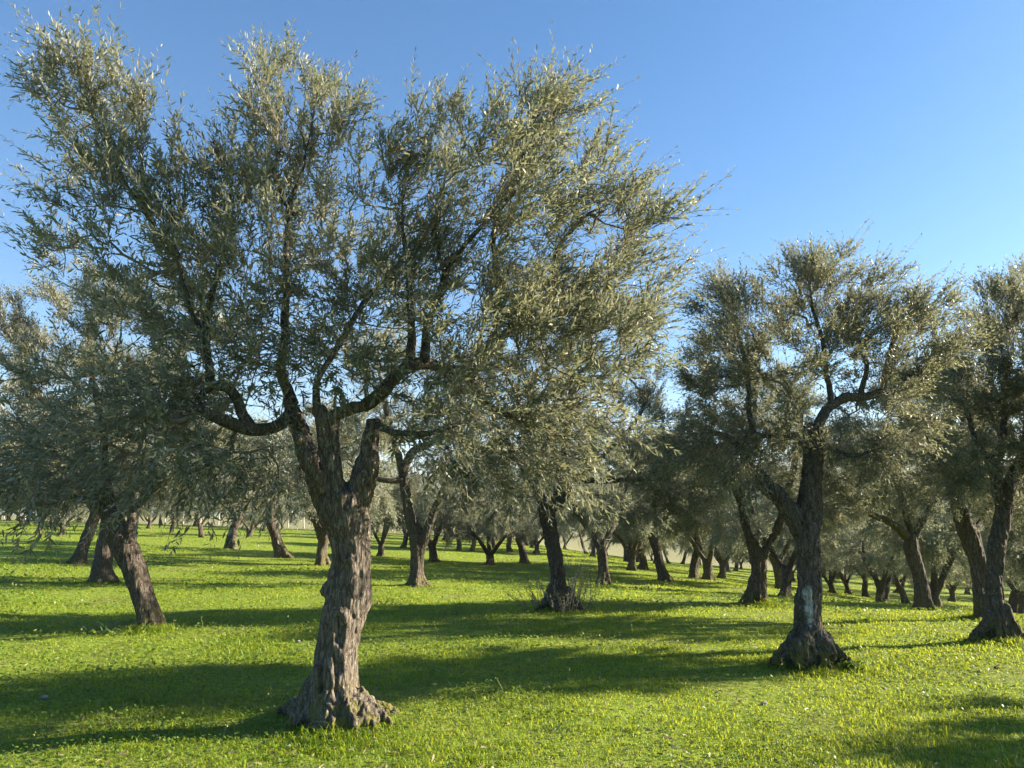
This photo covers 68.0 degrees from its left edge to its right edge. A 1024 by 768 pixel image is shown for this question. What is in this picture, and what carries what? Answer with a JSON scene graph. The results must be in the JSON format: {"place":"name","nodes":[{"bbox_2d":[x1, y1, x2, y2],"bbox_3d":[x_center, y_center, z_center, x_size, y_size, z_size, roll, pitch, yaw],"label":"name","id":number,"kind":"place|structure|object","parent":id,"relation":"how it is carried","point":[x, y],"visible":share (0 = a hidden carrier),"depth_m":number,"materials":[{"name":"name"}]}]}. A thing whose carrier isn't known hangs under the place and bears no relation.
{"place":"outdoors","nodes":[
{"label":"outdoors","id":0,"kind":"place"},
{"bbox_2d":[0,457,1011,519],"bbox_3d":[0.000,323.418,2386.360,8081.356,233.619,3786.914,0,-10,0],"label":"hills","id":1,"kind":"structure","parent":0,"point":[543,481],"depth_m":2271.70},
{"bbox_2d":[0,515,1023,767],"bbox_3d":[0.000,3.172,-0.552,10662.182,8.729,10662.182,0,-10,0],"label":"ground","id":2,"kind":"structure","parent":0,"point":[674,557],"depth_m":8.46,"materials":[{"name":"green plant"}]},
{"bbox_2d":[0,502,35,522],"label":"olive tree","id":3,"kind":"object","parent":2,"relation":"on","point":[16,512],"visible":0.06,"depth_m":60.68,"materials":[{"name":"green plant"}]},
{"bbox_2d":[8,476,68,533],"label":"olive tree","id":4,"kind":"object","parent":2,"relation":"on","point":[35,532],"visible":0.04,"depth_m":47.06,"materials":[{"name":"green plant"}]},
{"bbox_2d":[39,695,47,699],"bbox_3d":[-4.097,2.744,6.641,0.078,0.047,0.058,0,-10,0],"label":"stone","id":5,"kind":"object","parent":2,"relation":"on","point":[44,697],"visible":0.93,"depth_m":6.62,"materials":[{"name":"grey stone"}]},
{"bbox_2d":[39,488,89,534],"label":"olive tree","id":6,"kind":"object","parent":2,"relation":"on","point":[76,514],"visible":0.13,"depth_m":45.82,"materials":[{"name":"green plant"}]},
{"bbox_2d":[2,403,168,564],"bbox_3d":[-13.823,3.243,24.211,6.488,5.326,3.824,0,-10,0],"label":"olive tree","id":7,"kind":"object","parent":2,"relation":"on","point":[77,557],"visible":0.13,"depth_m":23.75,"materials":[{"name":"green plant"}]},
{"bbox_2d":[7,335,222,583],"bbox_3d":[-9.590,1.784,18.132,5.006,6.348,3.414,0,-10,0],"label":"olive tree","id":8,"kind":"object","parent":2,"relation":"on","point":[102,570],"visible":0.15,"depth_m":17.93,"materials":[{"name":"green plant"}]},
{"bbox_2d":[81,618,151,634],"bbox_3d":[-5.459,3.365,10.540,0.852,0.157,0.977,10,-14,-44],"label":"weed clump","id":9,"kind":"object","parent":2,"relation":"on","point":[108,627],"visible":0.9,"depth_m":10.47,"materials":[{"name":"green plant"}]},
{"bbox_2d":[0,243,288,629],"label":"olive tree","id":10,"kind":"object","parent":2,"relation":"on","point":[125,549],"visible":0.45,"depth_m":10.97,"materials":[{"name":"green plant"}]},
{"bbox_2d":[124,498,166,528],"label":"olive tree","id":11,"kind":"object","parent":2,"relation":"on","point":[145,514],"visible":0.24,"depth_m":66.04,"materials":[{"name":"green plant"}]},
{"bbox_2d":[151,492,199,532],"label":"olive tree","id":12,"kind":"object","parent":2,"relation":"on","point":[161,510],"visible":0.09,"depth_m":56.60,"materials":[{"name":"green plant"}]},
{"bbox_2d":[166,474,235,537],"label":"olive tree","id":13,"kind":"object","parent":2,"relation":"on","point":[200,528],"visible":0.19,"depth_m":49.89,"materials":[{"name":"green plant"}]},
{"bbox_2d":[192,505,211,526],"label":"olive tree","id":14,"kind":"object","parent":2,"relation":"on","point":[198,516],"visible":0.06,"depth_m":78.36,"materials":[{"name":"green plant"}]},
{"bbox_2d":[179,402,287,548],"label":"olive tree","id":15,"kind":"object","parent":2,"relation":"on","point":[227,544],"visible":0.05,"depth_m":37.99,"materials":[{"name":"green plant"}]},
{"bbox_2d":[215,497,283,536],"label":"olive tree","id":16,"kind":"object","parent":2,"relation":"on","point":[252,528],"visible":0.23,"depth_m":55.81,"materials":[{"name":"green plant"}]},
{"bbox_2d":[247,488,286,531],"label":"olive tree","id":17,"kind":"object","parent":2,"relation":"on","point":[283,509],"visible":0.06,"depth_m":70.90,"materials":[{"name":"green plant"}]},
{"bbox_2d":[186,412,351,558],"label":"olive tree","id":18,"kind":"object","parent":2,"relation":"on","point":[283,552],"visible":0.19,"depth_m":31.14,"materials":[{"name":"green plant"}]},
{"bbox_2d":[275,500,301,529],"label":"olive tree","id":19,"kind":"object","parent":2,"relation":"on","point":[283,519],"visible":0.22,"depth_m":77.76,"materials":[{"name":"green plant"}]},
{"bbox_2d":[228,385,408,565],"bbox_3d":[-6.474,3.395,27.986,6.577,7.302,7.931,-2,-10,9],"label":"olive tree","id":20,"kind":"object","parent":2,"relation":"on","point":[322,557],"visible":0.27,"depth_m":27.37,"materials":[{"name":"green plant"}]},
{"bbox_2d":[296,713,419,739],"bbox_3d":[-1.208,2.561,5.813,0.860,0.097,0.919,-8,-13,40],"label":"weed clump","id":21,"kind":"object","parent":2,"relation":"on","point":[371,726],"visible":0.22,"depth_m":5.57,"materials":[{"name":"green plant"}]},
{"bbox_2d":[0,0,740,740],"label":"olive tree","id":22,"kind":"object","parent":2,"relation":"on","point":[334,692],"visible":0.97,"depth_m":6.05,"materials":[{"name":"green plant"}]},
{"bbox_2d":[345,456,405,556],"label":"olive tree","id":23,"kind":"object","parent":2,"relation":"on","point":[380,552],"visible":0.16,"depth_m":36.96,"materials":[{"name":"green plant"}]},
{"bbox_2d":[382,479,438,547],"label":"olive tree","id":24,"kind":"object","parent":2,"relation":"on","point":[405,541],"visible":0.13,"depth_m":48.53,"materials":[{"name":"green plant"}]},
{"bbox_2d":[282,323,547,587],"bbox_3d":[-2.678,1.931,19.849,7.350,7.062,3.755,0,-10,0],"label":"olive tree","id":25,"kind":"object","parent":2,"relation":"on","point":[418,541],"visible":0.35,"depth_m":19.69,"materials":[{"name":"green plant"}]},
{"bbox_2d":[372,450,481,561],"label":"olive tree","id":26,"kind":"object","parent":2,"relation":"on","point":[433,556],"visible":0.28,"depth_m":34.21,"materials":[{"name":"green plant"}]},
{"bbox_2d":[420,483,451,539],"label":"olive tree","id":27,"kind":"object","parent":2,"relation":"on","point":[444,528],"visible":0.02,"depth_m":67.52,"materials":[{"name":"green plant"}]},
{"bbox_2d":[434,473,473,550],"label":"olive tree","id":28,"kind":"object","parent":2,"relation":"on","point":[459,546],"visible":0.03,"depth_m":47.99,"materials":[{"name":"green plant"}]},
{"bbox_2d":[444,503,499,551],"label":"olive tree","id":29,"kind":"object","parent":2,"relation":"on","point":[472,548],"visible":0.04,"depth_m":46.40,"materials":[{"name":"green plant"}]},
{"bbox_2d":[474,528,495,547],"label":"olive tree","id":30,"kind":"object","parent":2,"relation":"on","point":[493,544],"visible":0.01,"depth_m":54.83,"materials":[{"name":"green plant"}]},
{"bbox_2d":[430,477,541,564],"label":"olive tree","id":31,"kind":"object","parent":2,"relation":"on","point":[525,530],"visible":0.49,"depth_m":33.20,"materials":[{"name":"green plant"}]},
{"bbox_2d":[0,597,1023,767],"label":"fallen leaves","id":32,"kind":"object","parent":2,"relation":"on","point":[481,766],"visible":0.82,"depth_m":6.15,"materials":[{"name":"plant"}]},
{"bbox_2d":[0,555,1023,767],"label":"clover","id":33,"kind":"object","parent":2,"relation":"on","point":[832,599],"visible":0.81,"depth_m":8.00,"materials":[{"name":"green plant"}]},
{"bbox_2d":[7,550,1023,767],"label":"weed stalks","id":34,"kind":"object","parent":2,"relation":"on","point":[546,687],"visible":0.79,"depth_m":6.76,"materials":[{"name":"green plant"}]},
{"bbox_2d":[496,498,538,551],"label":"olive tree","id":35,"kind":"object","parent":2,"relation":"on","point":[509,548],"visible":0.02,"depth_m":49.04,"materials":[{"name":"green plant"}]},
{"bbox_2d":[519,478,534,547],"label":"olive tree","id":36,"kind":"object","parent":2,"relation":"on","point":[532,545],"visible":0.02,"depth_m":59.84,"materials":[{"name":"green plant"}]},
{"bbox_2d":[478,463,576,563],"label":"olive tree","id":37,"kind":"object","parent":2,"relation":"on","point":[523,555],"visible":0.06,"depth_m":36.35,"materials":[{"name":"green plant"}]},
{"bbox_2d":[520,491,579,553],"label":"olive tree","id":38,"kind":"object","parent":2,"relation":"on","point":[535,541],"visible":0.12,"depth_m":48.62,"materials":[{"name":"green plant"}]},
{"bbox_2d":[400,267,719,612],"bbox_3d":[0.859,1.112,13.760,5.790,6.233,3.760,4,-11,-22],"label":"olive tree","id":39,"kind":"object","parent":2,"relation":"on","point":[558,593],"visible":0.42,"depth_m":13.24,"materials":[{"name":"green plant"}]},
{"bbox_2d":[540,720,592,740],"bbox_3d":[0.396,2.557,5.637,0.320,0.070,0.435,6,-11,-29],"label":"weed clump","id":40,"kind":"object","parent":2,"relation":"on","point":[557,728],"visible":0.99,"depth_m":5.66,"materials":[{"name":"green plant"}]},
{"bbox_2d":[560,524,578,548],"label":"olive tree","id":41,"kind":"object","parent":2,"relation":"on","point":[570,537],"visible":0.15,"depth_m":80.62,"materials":[{"name":"green plant"}]},
{"bbox_2d":[561,508,588,553],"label":"olive tree","id":42,"kind":"object","parent":2,"relation":"on","point":[580,528],"visible":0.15,"depth_m":67.67,"materials":[{"name":"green plant"}]},
{"bbox_2d":[570,491,597,556],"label":"olive tree","id":43,"kind":"object","parent":2,"relation":"on","point":[593,552],"visible":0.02,"depth_m":53.48,"materials":[{"name":"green plant"}]},
{"bbox_2d":[514,424,676,584],"bbox_3d":[2.850,3.919,24.930,5.762,5.871,4.572,3,-10,-15],"label":"olive tree","id":44,"kind":"object","parent":2,"relation":"on","point":[602,559],"visible":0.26,"depth_m":24.67,"materials":[{"name":"green plant"}]},
{"bbox_2d":[580,529,613,554],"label":"olive tree","id":45,"kind":"object","parent":2,"relation":"on","point":[602,537],"visible":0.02,"depth_m":74.45,"materials":[{"name":"green plant"}]},
{"bbox_2d":[588,535,621,555],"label":"olive tree","id":46,"kind":"object","parent":2,"relation":"on","point":[609,541],"visible":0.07,"depth_m":78.92,"materials":[{"name":"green plant"}]},
{"bbox_2d":[590,488,628,561],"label":"olive tree","id":47,"kind":"object","parent":2,"relation":"on","point":[625,558],"visible":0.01,"depth_m":49.99,"materials":[{"name":"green plant"}]},
{"bbox_2d":[565,471,670,570],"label":"olive tree","id":48,"kind":"object","parent":2,"relation":"on","point":[632,554],"visible":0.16,"depth_m":34.62,"materials":[{"name":"green plant"}]},
{"bbox_2d":[593,484,683,569],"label":"olive tree","id":49,"kind":"object","parent":2,"relation":"on","point":[643,565],"visible":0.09,"depth_m":35.87,"materials":[{"name":"green plant"}]},
{"bbox_2d":[641,544,662,560],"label":"olive tree","id":50,"kind":"object","parent":2,"relation":"on","point":[651,556],"visible":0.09,"depth_m":77.82,"materials":[{"name":"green plant"}]},
{"bbox_2d":[597,436,718,581],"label":"olive tree","id":51,"kind":"object","parent":2,"relation":"on","point":[663,574],"visible":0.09,"depth_m":27.92,"materials":[{"name":"green plant"}]},
{"bbox_2d":[647,534,681,563],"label":"olive tree","id":52,"kind":"object","parent":2,"relation":"on","point":[666,546],"visible":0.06,"depth_m":67.22,"materials":[{"name":"green plant"}]},
{"bbox_2d":[663,540,678,563],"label":"olive tree","id":53,"kind":"object","parent":2,"relation":"on","point":[667,560],"visible":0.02,"depth_m":73.70,"materials":[{"name":"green plant"}]},
{"bbox_2d":[648,473,713,577],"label":"olive tree","id":54,"kind":"object","parent":2,"relation":"on","point":[694,572],"visible":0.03,"depth_m":32.02,"materials":[{"name":"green plant"}]},
{"bbox_2d":[680,544,686,563],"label":"olive tree","id":55,"kind":"object","parent":2,"relation":"on","point":[684,558],"visible":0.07,"depth_m":79.06,"materials":[{"name":"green plant"}]},
{"bbox_2d":[659,457,751,579],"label":"olive tree","id":56,"kind":"object","parent":2,"relation":"on","point":[708,574],"visible":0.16,"depth_m":31.34,"materials":[{"name":"green plant"}]},
{"bbox_2d":[680,496,771,579],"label":"olive tree","id":57,"kind":"object","parent":2,"relation":"on","point":[722,571],"visible":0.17,"depth_m":37.79,"materials":[{"name":"green plant"}]},
{"bbox_2d":[677,515,777,576],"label":"olive tree","id":58,"kind":"object","parent":2,"relation":"on","point":[715,556],"visible":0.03,"depth_m":43.14,"materials":[{"name":"green plant"}]},
{"bbox_2d":[713,591,741,599],"bbox_3d":[4.672,4.427,15.901,1.017,0.181,1.011,0,-10,0],"label":"weed clump","id":59,"kind":"object","parent":2,"relation":"on","point":[735,595],"visible":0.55,"depth_m":15.89,"materials":[{"name":"green plant"}]},
{"bbox_2d":[726,563,730,571],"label":"olive tree","id":60,"kind":"object","parent":2,"relation":"on","point":[727,568],"visible":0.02,"depth_m":67.68,"materials":[{"name":"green plant"}]},
{"bbox_2d":[731,556,747,568],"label":"olive tree","id":61,"kind":"object","parent":2,"relation":"on","point":[743,560],"visible":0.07,"depth_m":78.71,"materials":[{"name":"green plant"}]},
{"bbox_2d":[731,554,749,570],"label":"olive tree","id":62,"kind":"object","parent":2,"relation":"on","point":[735,567],"visible":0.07,"depth_m":73.64,"materials":[{"name":"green plant"}]},
{"bbox_2d":[632,328,876,604],"bbox_3d":[4.708,1.604,14.595,4.959,5.705,3.627,0,-10,0],"label":"olive tree","id":63,"kind":"object","parent":2,"relation":"on","point":[756,590],"visible":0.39,"depth_m":14.28,"materials":[{"name":"green plant"}]},
{"bbox_2d":[700,455,847,588],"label":"olive tree","id":64,"kind":"object","parent":2,"relation":"on","point":[777,570],"visible":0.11,"depth_m":28.20,"materials":[{"name":"green plant"}]},
{"bbox_2d":[700,461,858,596],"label":"olive tree","id":65,"kind":"object","parent":2,"relation":"on","point":[734,532],"visible":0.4,"depth_m":23.46,"materials":[{"name":"green plant"}]},
{"bbox_2d":[767,554,796,581],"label":"olive tree","id":66,"kind":"object","parent":2,"relation":"on","point":[793,572],"visible":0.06,"depth_m":60.30,"materials":[{"name":"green plant"}]},
{"bbox_2d":[785,661,815,672],"bbox_3d":[2.971,2.937,7.933,0.440,0.113,0.460,-6,-11,30],"label":"weed clump","id":67,"kind":"object","parent":2,"relation":"on","point":[796,667],"visible":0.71,"depth_m":7.88,"materials":[{"name":"green plant"}]},
{"bbox_2d":[761,525,848,574],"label":"olive tree","id":68,"kind":"object","parent":2,"relation":"on","point":[787,558],"visible":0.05,"depth_m":40.62,"materials":[{"name":"green plant"}]},
{"bbox_2d":[793,526,861,593],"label":"olive tree","id":69,"kind":"object","parent":2,"relation":"on","point":[829,582],"visible":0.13,"depth_m":45.13,"materials":[{"name":"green plant"}]},
{"bbox_2d":[634,214,1023,672],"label":"olive tree","id":70,"kind":"object","parent":2,"relation":"on","point":[808,640],"visible":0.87,"depth_m":8.40,"materials":[{"name":"green plant"}]},
{"bbox_2d":[822,553,870,593],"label":"olive tree","id":71,"kind":"object","parent":2,"relation":"on","point":[845,578],"visible":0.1,"depth_m":46.43,"materials":[{"name":"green plant"}]},
{"bbox_2d":[830,658,867,671],"bbox_3d":[3.515,2.942,7.997,0.432,0.120,0.478,0,-10,0],"label":"weed clump","id":72,"kind":"object","parent":2,"relation":"on","point":[851,663],"visible":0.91,"depth_m":7.94,"materials":[{"name":"green plant"}]},
{"bbox_2d":[837,523,870,596],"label":"olive tree","id":73,"kind":"object","parent":2,"relation":"on","point":[865,593],"visible":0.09,"depth_m":44.92,"materials":[{"name":"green plant"}]},
{"bbox_2d":[858,526,889,599],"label":"olive tree","id":74,"kind":"object","parent":2,"relation":"on","point":[886,591],"depth_m":44.73,"materials":[{"name":"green plant"}]},
{"bbox_2d":[845,527,910,604],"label":"olive tree","id":75,"kind":"object","parent":2,"relation":"on","point":[901,589],"visible":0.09,"depth_m":40.51,"materials":[{"name":"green plant"}]},
{"bbox_2d":[826,497,942,602],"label":"olive tree","id":76,"kind":"object","parent":2,"relation":"on","point":[871,568],"visible":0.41,"depth_m":32.88,"materials":[{"name":"green plant"}]},
{"bbox_2d":[878,569,909,592],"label":"olive tree","id":77,"kind":"object","parent":2,"relation":"on","point":[896,590],"visible":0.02,"depth_m":54.73,"materials":[{"name":"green plant"}]},
{"bbox_2d":[796,358,993,610],"bbox_3d":[8.128,2.211,16.150,4.660,5.466,3.521,0,-10,0],"label":"olive tree","id":78,"kind":"object","parent":2,"relation":"on","point":[910,535],"visible":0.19,"depth_m":15.75,"materials":[{"name":"green plant"}]},
{"bbox_2d":[860,520,971,607],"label":"olive tree","id":79,"kind":"object","parent":2,"relation":"on","point":[949,578],"visible":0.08,"depth_m":35.17,"materials":[{"name":"green plant"}]},
{"bbox_2d":[842,462,990,604],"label":"olive tree","id":80,"kind":"object","parent":2,"relation":"on","point":[933,559],"visible":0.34,"depth_m":22.52,"materials":[{"name":"green plant"}]},
{"bbox_2d":[908,554,971,601],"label":"olive tree","id":81,"kind":"object","parent":2,"relation":"on","point":[952,590],"visible":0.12,"depth_m":49.24,"materials":[{"name":"green plant"}]},
{"bbox_2d":[858,345,1023,617],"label":"olive tree","id":82,"kind":"object","parent":2,"relation":"on","point":[967,530],"visible":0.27,"depth_m":12.30,"materials":[{"name":"green plant"}]},
{"bbox_2d":[953,567,971,593],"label":"olive tree","id":83,"kind":"object","parent":2,"relation":"on","point":[967,589],"visible":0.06,"depth_m":59.50,"materials":[{"name":"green plant"}]},
{"bbox_2d":[905,463,1023,589],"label":"olive tree","id":84,"kind":"object","parent":2,"relation":"on","point":[1014,552],"visible":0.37,"depth_m":18.09,"materials":[{"name":"green plant"}]},
{"bbox_2d":[908,252,1023,641],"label":"olive tree","id":85,"kind":"object","parent":2,"relation":"on","point":[998,621],"visible":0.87,"depth_m":9.82,"materials":[{"name":"green plant"}]},
{"bbox_2d":[959,520,1023,613],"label":"olive tree","id":86,"kind":"object","parent":2,"relation":"on","point":[1020,610],"visible":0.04,"depth_m":32.79,"materials":[{"name":"green plant"}]},
{"bbox_2d":[964,526,1023,613],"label":"olive tree","id":87,"kind":"object","parent":2,"relation":"on","point":[1014,603],"visible":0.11,"depth_m":40.46,"materials":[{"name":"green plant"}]},
{"bbox_2d":[983,530,1017,609],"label":"olive tree","id":88,"kind":"object","parent":2,"relation":"on","point":[1012,594],"visible":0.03,"depth_m":45.46,"materials":[{"name":"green plant"}]},
{"bbox_2d":[1009,569,1023,596],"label":"olive tree","id":89,"kind":"object","parent":2,"relation":"on","point":[1019,586],"visible":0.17,"depth_m":28.74,"materials":[{"name":"green plant"}]},
{"bbox_2d":[0,0,1023,482],"label":"sky","id":90,"kind":"structure","parent":0,"point":[830,115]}
]}

